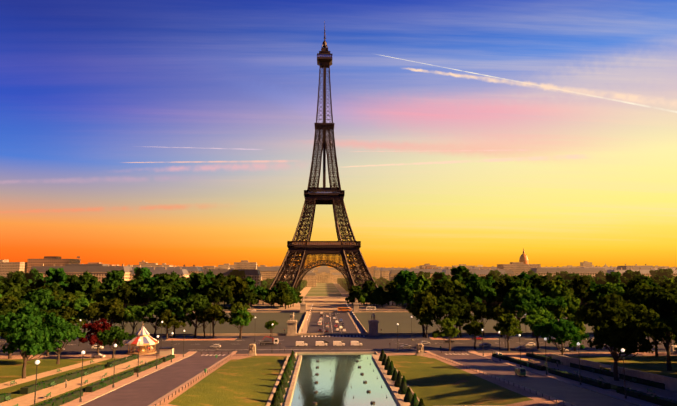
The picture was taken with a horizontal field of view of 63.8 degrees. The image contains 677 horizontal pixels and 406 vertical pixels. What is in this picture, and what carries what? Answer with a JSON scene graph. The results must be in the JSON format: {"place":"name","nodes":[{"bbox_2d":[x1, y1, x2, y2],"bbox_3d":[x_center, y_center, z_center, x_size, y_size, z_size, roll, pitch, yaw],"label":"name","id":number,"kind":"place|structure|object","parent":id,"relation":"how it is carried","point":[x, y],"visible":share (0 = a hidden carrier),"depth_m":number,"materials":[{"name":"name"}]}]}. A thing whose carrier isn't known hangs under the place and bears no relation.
{"place":"outdoors","nodes":[
{"label":"outdoors","id":0,"kind":"place"},
{"bbox_2d":[7,311,593,335],"bbox_3d":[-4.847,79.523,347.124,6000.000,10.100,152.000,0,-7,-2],"label":"quays","id":1,"kind":"object","parent":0,"point":[274,334],"visible":0.12,"depth_m":272.61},
{"bbox_2d":[306,312,357,335],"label":"bridge road","id":2,"kind":"structure","parent":0,"point":[348,326],"depth_m":333.65,"materials":[{"name":"grey asphalt"}]},
{"bbox_2d":[75,296,594,333],"bbox_3d":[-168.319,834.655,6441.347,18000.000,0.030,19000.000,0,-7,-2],"label":"ground","id":3,"kind":"structure","parent":0,"point":[388,322],"depth_m":327.68,"materials":[{"name":"grey concrete"}]},
{"bbox_2d":[0,295,19,337],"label":"tree","id":4,"kind":"object","parent":3,"relation":"on","point":[7,300],"visible":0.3,"depth_m":262.97,"materials":[{"name":"green plant"}]},
{"bbox_2d":[0,272,28,299],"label":"tree","id":5,"kind":"object","parent":3,"relation":"on","point":[15,283],"visible":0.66,"depth_m":462.46,"materials":[{"name":"green plant"}]},
{"bbox_2d":[21,268,43,290],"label":"tree","id":6,"kind":"object","parent":3,"relation":"on","point":[34,275],"visible":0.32,"depth_m":509.91,"materials":[{"name":"green plant"}]},
{"bbox_2d":[22,279,45,295],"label":"tree","id":7,"kind":"object","parent":3,"relation":"on","point":[38,284],"visible":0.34,"depth_m":478.15,"materials":[{"name":"green plant"}]},
{"bbox_2d":[14,288,77,311],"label":"tree","id":8,"kind":"object","parent":3,"relation":"on","point":[40,299],"visible":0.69,"depth_m":257.32,"materials":[{"name":"green plant"}]},
{"bbox_2d":[44,267,68,286],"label":"tree","id":9,"kind":"object","parent":3,"relation":"on","point":[59,275],"visible":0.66,"depth_m":478.06,"materials":[{"name":"green plant"}]},
{"bbox_2d":[45,282,69,296],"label":"tree","id":10,"kind":"object","parent":3,"relation":"on","point":[57,286],"visible":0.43,"depth_m":455.87,"materials":[{"name":"green plant"}]},
{"bbox_2d":[46,292,78,315],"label":"tree","id":11,"kind":"object","parent":3,"relation":"on","point":[68,296],"visible":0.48,"depth_m":259.43,"materials":[{"name":"green plant"}]},
{"bbox_2d":[61,306,87,339],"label":"tree","id":12,"kind":"object","parent":3,"relation":"on","point":[67,314],"visible":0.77,"depth_m":255.09,"materials":[{"name":"green plant"}]},
{"bbox_2d":[61,297,95,332],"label":"tree","id":13,"kind":"object","parent":3,"relation":"on","point":[79,304],"visible":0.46,"depth_m":258.82,"materials":[{"name":"green plant"}]},
{"bbox_2d":[65,270,107,300],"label":"tree","id":14,"kind":"object","parent":3,"relation":"on","point":[90,282],"visible":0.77,"depth_m":462.26,"materials":[{"name":"green plant"}]},
{"bbox_2d":[81,301,105,334],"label":"tree","id":15,"kind":"object","parent":3,"relation":"on","point":[92,311],"visible":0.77,"depth_m":258.47,"materials":[{"name":"green plant"}]},
{"bbox_2d":[88,288,103,302],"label":"tree","id":16,"kind":"object","parent":3,"relation":"on","point":[94,296],"visible":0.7,"depth_m":454.46,"materials":[{"name":"green plant"}]},
{"bbox_2d":[79,318,113,352],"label":"tree","id":17,"kind":"object","parent":3,"relation":"on","point":[96,327],"visible":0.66,"depth_m":210.18,"materials":[{"name":"red plant"}]},
{"bbox_2d":[98,289,117,302],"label":"tree","id":18,"kind":"object","parent":3,"relation":"on","point":[105,295],"visible":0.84,"depth_m":452.81,"materials":[{"name":"green plant"}]},
{"bbox_2d":[97,297,123,330],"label":"tree","id":19,"kind":"object","parent":3,"relation":"on","point":[112,305],"visible":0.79,"depth_m":258.99,"materials":[{"name":"green plant"}]},
{"bbox_2d":[102,270,124,291],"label":"tree","id":20,"kind":"object","parent":3,"relation":"on","point":[114,279],"visible":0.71,"depth_m":468.87,"materials":[{"name":"green plant"}]},
{"bbox_2d":[112,308,132,328],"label":"tree","id":21,"kind":"object","parent":3,"relation":"on","point":[120,319],"visible":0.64,"depth_m":257.37,"materials":[{"name":"green plant"}]},
{"bbox_2d":[114,282,138,307],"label":"tree","id":22,"kind":"object","parent":3,"relation":"on","point":[125,294],"visible":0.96,"depth_m":452.01,"materials":[{"name":"green plant"}]},
{"bbox_2d":[118,305,147,334],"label":"tree","id":23,"kind":"object","parent":3,"relation":"on","point":[134,316],"visible":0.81,"depth_m":258.51,"materials":[{"name":"green plant"}]},
{"bbox_2d":[133,267,151,280],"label":"tree","id":24,"kind":"object","parent":3,"relation":"on","point":[145,272],"visible":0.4,"depth_m":525.40,"materials":[{"name":"green plant"}]},
{"bbox_2d":[137,284,157,304],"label":"tree","id":25,"kind":"object","parent":3,"relation":"on","point":[145,291],"visible":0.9,"depth_m":457.21,"materials":[{"name":"green plant"}]},
{"bbox_2d":[135,300,164,337],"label":"tree","id":26,"kind":"object","parent":3,"relation":"on","point":[149,311],"visible":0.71,"depth_m":260.36,"materials":[{"name":"green plant"}]},
{"bbox_2d":[153,272,187,301],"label":"tree","id":27,"kind":"object","parent":3,"relation":"on","point":[164,283],"visible":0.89,"depth_m":457.46,"materials":[{"name":"green plant"}]},
{"bbox_2d":[156,309,185,339],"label":"tree","id":28,"kind":"object","parent":3,"relation":"on","point":[167,318],"visible":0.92,"depth_m":254.20,"materials":[{"name":"green plant"}]},
{"bbox_2d":[154,297,194,337],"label":"tree","id":29,"kind":"object","parent":3,"relation":"on","point":[167,305],"visible":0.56,"depth_m":262.33,"materials":[{"name":"green plant"}]},
{"bbox_2d":[188,272,205,292],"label":"tree","id":30,"kind":"object","parent":3,"relation":"on","point":[198,278],"visible":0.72,"depth_m":484.52,"materials":[{"name":"green plant"}]},
{"bbox_2d":[172,293,222,337],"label":"tree","id":31,"kind":"object","parent":3,"relation":"on","point":[192,303],"visible":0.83,"depth_m":260.21,"materials":[{"name":"green plant"}]},
{"bbox_2d":[194,310,213,337],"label":"tree","id":32,"kind":"object","parent":3,"relation":"on","point":[201,317],"visible":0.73,"depth_m":261.34,"materials":[{"name":"green plant"}]},
{"bbox_2d":[202,303,225,337],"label":"tree","id":33,"kind":"object","parent":3,"relation":"on","point":[218,310],"visible":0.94,"depth_m":258.87,"materials":[{"name":"green plant"}]},
{"bbox_2d":[201,273,233,304],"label":"tree","id":34,"kind":"object","parent":3,"relation":"on","point":[215,289],"visible":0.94,"depth_m":451.79,"materials":[{"name":"green plant"}]},
{"bbox_2d":[219,277,247,302],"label":"tree","id":35,"kind":"object","parent":3,"relation":"on","point":[236,285],"visible":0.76,"depth_m":458.70,"materials":[{"name":"green plant"}]},
{"bbox_2d":[218,302,253,337],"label":"tree","id":36,"kind":"object","parent":3,"relation":"on","point":[235,307],"visible":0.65,"depth_m":259.57,"materials":[{"name":"green plant"}]},
{"bbox_2d":[229,307,250,338],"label":"tree","id":37,"kind":"object","parent":3,"relation":"on","point":[237,320],"visible":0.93,"depth_m":257.55,"materials":[{"name":"green plant"}]},
{"bbox_2d":[240,285,262,308],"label":"tree","id":38,"kind":"object","parent":3,"relation":"on","point":[249,294],"visible":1,"depth_m":461.37,"materials":[{"name":"green plant"}]},
{"bbox_2d":[242,276,267,305],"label":"tree","id":39,"kind":"object","parent":3,"relation":"on","point":[251,283],"visible":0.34,"depth_m":505.95,"materials":[{"name":"green plant"}]},
{"bbox_2d":[286,312,296,335],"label":"statue","id":40,"kind":"object","parent":3,"relation":"on","point":[292,327],"visible":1,"depth_m":271.28,"materials":[{"name":"stone"}]},
{"bbox_2d":[259,27,377,303],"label":"tower","id":41,"kind":"structure","parent":3,"relation":"on","point":[314,196],"depth_m":594.69,"materials":[{"name":"metal"}]},
{"bbox_2d":[299,283,348,296],"bbox_3d":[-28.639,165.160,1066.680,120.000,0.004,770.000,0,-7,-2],"label":"champ de mars","id":42,"kind":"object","parent":3,"relation":"on","point":[327,289],"visible":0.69,"depth_m":892.39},
{"bbox_2d":[247,297,405,309],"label":"esplanade","id":43,"kind":"structure","parent":3,"relation":"on","point":[326,303],"depth_m":506.72,"materials":[{"name":"beige stone"}]},
{"bbox_2d":[290,278,363,292],"bbox_3d":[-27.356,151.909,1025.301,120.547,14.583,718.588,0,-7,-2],"label":"trees","id":44,"kind":"object","parent":3,"relation":"on","point":[342,282],"visible":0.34,"depth_m":924.62,"materials":[{"name":"green plant"}]},
{"bbox_2d":[165,337,498,340],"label":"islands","id":45,"kind":"object","parent":3,"relation":"on","point":[233,339],"visible":0.96,"depth_m":255.31,"materials":[{"name":"concrete"}]},
{"bbox_2d":[298,311,366,335],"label":"sidewalk","id":46,"kind":"structure","parent":3,"relation":"on","point":[360,328],"depth_m":326.04,"materials":[{"name":"beige concrete"}]},
{"bbox_2d":[0,335,676,354],"bbox_3d":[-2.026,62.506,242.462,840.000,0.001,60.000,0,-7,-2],"label":"road","id":47,"kind":"structure","parent":3,"relation":"on","point":[378,344],"depth_m":235.41,"materials":[{"name":"grey asphalt"}]},
{"bbox_2d":[125,324,158,354],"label":"carousel","id":48,"kind":"object","parent":47,"relation":"on","point":[142,335],"visible":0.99,"depth_m":211.88,"materials":[{"name":"white"}]},
{"bbox_2d":[0,256,676,286],"bbox_3d":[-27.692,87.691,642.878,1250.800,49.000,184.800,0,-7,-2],"label":"city buildings","id":49,"kind":"structure","parent":3,"relation":"on","point":[76,267],"depth_m":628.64,"materials":[{"name":"concrete"}]},
{"bbox_2d":[315,263,364,282],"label":"building","id":50,"kind":"structure","parent":3,"relation":"on","point":[324,275],"depth_m":1459.87,"materials":[{"name":"stone"}]},
{"bbox_2d":[345,289,359,304],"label":"tree","id":51,"kind":"object","parent":3,"relation":"on","point":[356,294],"visible":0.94,"depth_m":480.90,"materials":[{"name":"green plant"}]},
{"bbox_2d":[368,312,378,335],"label":"statue","id":52,"kind":"object","parent":3,"relation":"on","point":[373,327],"visible":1,"depth_m":272.38,"materials":[{"name":"stone"}]},
{"bbox_2d":[375,292,390,307],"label":"tree","id":53,"kind":"object","parent":3,"relation":"on","point":[381,297],"visible":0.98,"depth_m":468.33,"materials":[{"name":"green plant"}]},
{"bbox_2d":[223,309,545,310],"bbox_3d":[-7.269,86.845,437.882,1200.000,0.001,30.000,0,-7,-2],"label":"quai branly","id":54,"kind":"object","parent":3,"relation":"on","point":[326,310],"visible":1,"depth_m":442.93,"materials":[{"name":"concrete"}]},
{"bbox_2d":[385,281,398,305],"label":"tree","id":55,"kind":"object","parent":3,"relation":"on","point":[391,287],"visible":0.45,"depth_m":500.43,"materials":[{"name":"green plant"}]},
{"bbox_2d":[395,285,414,307],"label":"tree","id":56,"kind":"object","parent":3,"relation":"on","point":[407,295],"visible":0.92,"depth_m":460.31,"materials":[{"name":"green plant"}]},
{"bbox_2d":[394,270,416,306],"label":"tree","id":57,"kind":"object","parent":3,"relation":"on","point":[402,278],"visible":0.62,"depth_m":469.55,"materials":[{"name":"green plant"}]},
{"bbox_2d":[402,275,430,298],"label":"tree","id":58,"kind":"object","parent":3,"relation":"on","point":[422,283],"visible":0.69,"depth_m":468.95,"materials":[{"name":"green plant"}]},
{"bbox_2d":[406,290,442,336],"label":"tree","id":59,"kind":"object","parent":3,"relation":"on","point":[424,303],"visible":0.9,"depth_m":264.17,"materials":[{"name":"green plant"}]},
{"bbox_2d":[416,312,435,337],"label":"tree","id":60,"kind":"object","parent":3,"relation":"on","point":[427,319],"visible":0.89,"depth_m":261.67,"materials":[{"name":"green plant"}]},
{"bbox_2d":[432,318,459,350],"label":"tree","id":61,"kind":"object","parent":3,"relation":"on","point":[449,329],"visible":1,"depth_m":217.64,"materials":[{"name":"green plant"}]},
{"bbox_2d":[436,279,458,297],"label":"tree","id":62,"kind":"object","parent":3,"relation":"on","point":[446,290],"visible":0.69,"depth_m":461.07,"materials":[{"name":"green plant"}]},
{"bbox_2d":[428,296,467,336],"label":"tree","id":63,"kind":"object","parent":3,"relation":"on","point":[443,307],"visible":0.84,"depth_m":261.21,"materials":[{"name":"green plant"}]},
{"bbox_2d":[450,265,471,283],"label":"tree","id":64,"kind":"object","parent":3,"relation":"on","point":[460,273],"visible":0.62,"depth_m":535.37,"materials":[{"name":"green plant"}]},
{"bbox_2d":[446,295,487,336],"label":"tree","id":65,"kind":"object","parent":3,"relation":"on","point":[466,316],"visible":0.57,"depth_m":264.04,"materials":[{"name":"green plant"}]},
{"bbox_2d":[462,321,484,348],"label":"tree","id":66,"kind":"object","parent":3,"relation":"on","point":[474,328],"visible":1,"depth_m":224.76,"materials":[{"name":"green plant"}]},
{"bbox_2d":[460,277,495,304],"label":"tree","id":67,"kind":"object","parent":3,"relation":"on","point":[478,290],"visible":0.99,"depth_m":454.18,"materials":[{"name":"green plant"}]},
{"bbox_2d":[471,305,497,335],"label":"tree","id":68,"kind":"object","parent":3,"relation":"on","point":[480,314],"visible":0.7,"depth_m":267.39,"materials":[{"name":"green plant"}]},
{"bbox_2d":[491,280,508,303],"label":"tree","id":69,"kind":"object","parent":3,"relation":"on","point":[501,287],"visible":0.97,"depth_m":464.41,"materials":[{"name":"green plant"}]},
{"bbox_2d":[490,304,515,337],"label":"tree","id":70,"kind":"object","parent":3,"relation":"on","point":[499,310],"visible":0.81,"depth_m":262.61,"materials":[{"name":"green plant"}]},
{"bbox_2d":[493,314,522,350],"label":"tree","id":71,"kind":"object","parent":3,"relation":"on","point":[508,323],"visible":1,"depth_m":219.18,"materials":[{"name":"green plant"}]},
{"bbox_2d":[501,287,550,336],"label":"tree","id":72,"kind":"object","parent":3,"relation":"on","point":[510,297],"visible":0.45,"depth_m":264.59,"materials":[{"name":"green plant"}]},
{"bbox_2d":[521,314,548,348],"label":"tree","id":73,"kind":"object","parent":3,"relation":"on","point":[531,320],"visible":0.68,"depth_m":224.62,"materials":[{"name":"green plant"}]},
{"bbox_2d":[510,287,566,336],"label":"tree","id":74,"kind":"object","parent":3,"relation":"on","point":[535,300],"visible":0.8,"depth_m":261.72,"materials":[{"name":"green plant"}]},
{"bbox_2d":[529,274,548,296],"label":"tree","id":75,"kind":"object","parent":3,"relation":"on","point":[537,282],"visible":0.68,"depth_m":479.09,"materials":[{"name":"green plant"}]},
{"bbox_2d":[538,302,568,319],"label":"tree","id":76,"kind":"object","parent":3,"relation":"on","point":[556,310],"visible":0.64,"depth_m":264.10,"materials":[{"name":"green plant"}]},
{"bbox_2d":[544,284,571,298],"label":"tree","id":77,"kind":"object","parent":3,"relation":"on","point":[556,292],"visible":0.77,"depth_m":457.88,"materials":[{"name":"green plant"}]},
{"bbox_2d":[543,279,573,297],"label":"tree","id":78,"kind":"object","parent":3,"relation":"on","point":[556,283],"visible":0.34,"depth_m":465.15,"materials":[{"name":"green plant"}]},
{"bbox_2d":[554,296,580,319],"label":"tree","id":79,"kind":"object","parent":3,"relation":"on","point":[570,302],"visible":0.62,"depth_m":267.43,"materials":[{"name":"green plant"}]},
{"bbox_2d":[563,314,585,350],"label":"tree","id":80,"kind":"object","parent":3,"relation":"on","point":[581,326],"visible":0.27,"depth_m":219.12,"materials":[{"name":"green plant"}]},
{"bbox_2d":[572,276,592,303],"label":"tree","id":81,"kind":"object","parent":3,"relation":"on","point":[580,285],"visible":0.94,"depth_m":466.13,"materials":[{"name":"green plant"}]},
{"bbox_2d":[586,281,602,300],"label":"tree","id":82,"kind":"object","parent":3,"relation":"on","point":[593,286],"visible":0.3,"depth_m":480.74,"materials":[{"name":"green plant"}]},
{"bbox_2d":[589,285,613,302],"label":"tree","id":83,"kind":"object","parent":3,"relation":"on","point":[605,290],"visible":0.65,"depth_m":462.23,"materials":[{"name":"green plant"}]},
{"bbox_2d":[602,271,620,284],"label":"tree","id":84,"kind":"object","parent":3,"relation":"on","point":[612,277],"visible":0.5,"depth_m":504.86,"materials":[{"name":"green plant"}]},
{"bbox_2d":[600,282,625,300],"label":"tree","id":85,"kind":"object","parent":3,"relation":"on","point":[618,289],"visible":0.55,"depth_m":464.25,"materials":[{"name":"green plant"}]},
{"bbox_2d":[623,276,650,299],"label":"tree","id":86,"kind":"object","parent":3,"relation":"on","point":[632,283],"visible":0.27,"depth_m":464.65,"materials":[{"name":"green plant"}]},
{"bbox_2d":[656,268,674,277],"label":"tree","id":87,"kind":"object","parent":3,"relation":"on","point":[661,272],"visible":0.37,"depth_m":606.50,"materials":[{"name":"green plant"}]},
{"bbox_2d":[0,352,676,405],"bbox_3d":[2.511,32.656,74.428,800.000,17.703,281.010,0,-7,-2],"label":"sidewalk","id":88,"kind":"structure","parent":0,"point":[538,400],"depth_m":194.00,"materials":[{"name":"beige concrete"}]},
{"bbox_2d":[0,301,27,358],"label":"tree","id":89,"kind":"object","parent":88,"relation":"on","point":[13,308],"visible":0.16,"depth_m":193.56,"materials":[{"name":"green plant"}]},
{"bbox_2d":[0,302,70,378],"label":"tree","id":90,"kind":"object","parent":88,"relation":"on","point":[31,333],"visible":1,"depth_m":140.26,"materials":[{"name":"green plant"}]},
{"bbox_2d":[50,321,85,363],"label":"tree","id":91,"kind":"object","parent":88,"relation":"on","point":[74,331],"visible":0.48,"depth_m":174.99,"materials":[{"name":"green plant"}]},
{"bbox_2d":[96,325,135,357],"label":"tree","id":92,"kind":"object","parent":88,"relation":"on","point":[116,334],"visible":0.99,"depth_m":193.95,"materials":[{"name":"green plant"}]},
{"bbox_2d":[81,352,231,405],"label":"avenue","id":93,"kind":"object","parent":88,"relation":"on","point":[149,389],"visible":0.94,"depth_m":130.90,"materials":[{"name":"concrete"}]},
{"bbox_2d":[159,347,174,355],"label":"kiosk","id":94,"kind":"object","parent":88,"relation":"on","point":[165,351],"visible":0.96,"depth_m":204.70,"materials":[{"name":"grey"}]},
{"bbox_2d":[168,359,285,405],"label":"lawn","id":95,"kind":"structure","parent":88,"relation":"on","point":[241,382],"depth_m":134.05,"materials":[{"name":"green plant"}]},
{"bbox_2d":[243,355,427,358],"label":"lawn apron","id":96,"kind":"object","parent":88,"relation":"on","point":[285,357],"visible":0.4,"depth_m":196.26,"materials":[{"name":"beige stone"}]},
{"bbox_2d":[0,356,676,405],"bbox_3d":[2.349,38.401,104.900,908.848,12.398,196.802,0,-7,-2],"label":"promenades","id":97,"kind":"structure","parent":88,"relation":"on","point":[10,370],"depth_m":155.03,"materials":[{"name":"beige concrete"}]},
{"bbox_2d":[552,354,676,391],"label":"retaining walls","id":98,"kind":"structure","parent":97,"relation":"on","point":[670,383],"depth_m":132.19,"materials":[{"name":"stone"}]},
{"bbox_2d":[0,353,676,405],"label":"hedges","id":99,"kind":"object","parent":88,"relation":"on","point":[92,387],"visible":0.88,"depth_m":130.53,"materials":[{"name":"green plant"}]},
{"bbox_2d":[266,352,419,405],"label":"pool stone","id":100,"kind":"object","parent":88,"relation":"on","point":[390,383],"visible":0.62,"depth_m":144.10,"materials":[{"name":"beige stone"}]},
{"bbox_2d":[290,353,397,405],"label":"pool water","id":101,"kind":"structure","parent":100,"relation":"in","point":[343,389],"depth_m":145.16,"materials":[{"name":"teal liquid"}]},
{"bbox_2d":[299,357,386,403],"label":"fountain nozzles","id":102,"kind":"object","parent":101,"relation":"in","point":[365,381],"visible":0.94,"depth_m":144.80,"materials":[{"name":"grey metal"}]},
{"bbox_2d":[61,350,659,405],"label":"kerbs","id":103,"kind":"structure","parent":88,"relation":"on","point":[100,392],"depth_m":129.03,"materials":[{"name":"stone"}]},
{"bbox_2d":[153,355,574,405],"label":"lawn fence","id":104,"kind":"object","parent":88,"relation":"on","point":[438,355],"visible":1,"depth_m":124.87,"materials":[{"name":"grey"}]},
{"bbox_2d":[390,358,532,405],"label":"lawn","id":105,"kind":"structure","parent":88,"relation":"on","point":[432,382],"depth_m":132.58,"materials":[{"name":"green plant"}]},
{"bbox_2d":[430,351,639,405],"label":"avenue","id":106,"kind":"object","parent":88,"relation":"on","point":[568,393],"visible":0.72,"depth_m":129.85,"materials":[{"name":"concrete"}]},
{"bbox_2d":[533,318,588,354],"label":"tree","id":107,"kind":"object","parent":88,"relation":"on","point":[564,331],"visible":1,"depth_m":178.83,"materials":[{"name":"green plant"}]},
{"bbox_2d":[574,291,670,380],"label":"tree","id":108,"kind":"object","parent":88,"relation":"on","point":[617,328],"visible":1,"depth_m":133.27,"materials":[{"name":"green plant"}]},
{"bbox_2d":[627,280,676,370],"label":"tree","id":109,"kind":"object","parent":88,"relation":"on","point":[661,302],"visible":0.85,"depth_m":155.22,"materials":[{"name":"green plant"}]},
{"bbox_2d":[651,313,676,335],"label":"tree","id":110,"kind":"object","parent":88,"relation":"on","point":[670,324],"visible":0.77,"depth_m":150.90,"materials":[{"name":"green plant"}]},
{"bbox_2d":[0,0,676,268],"label":"sky","id":111,"kind":"structure","parent":0,"point":[179,133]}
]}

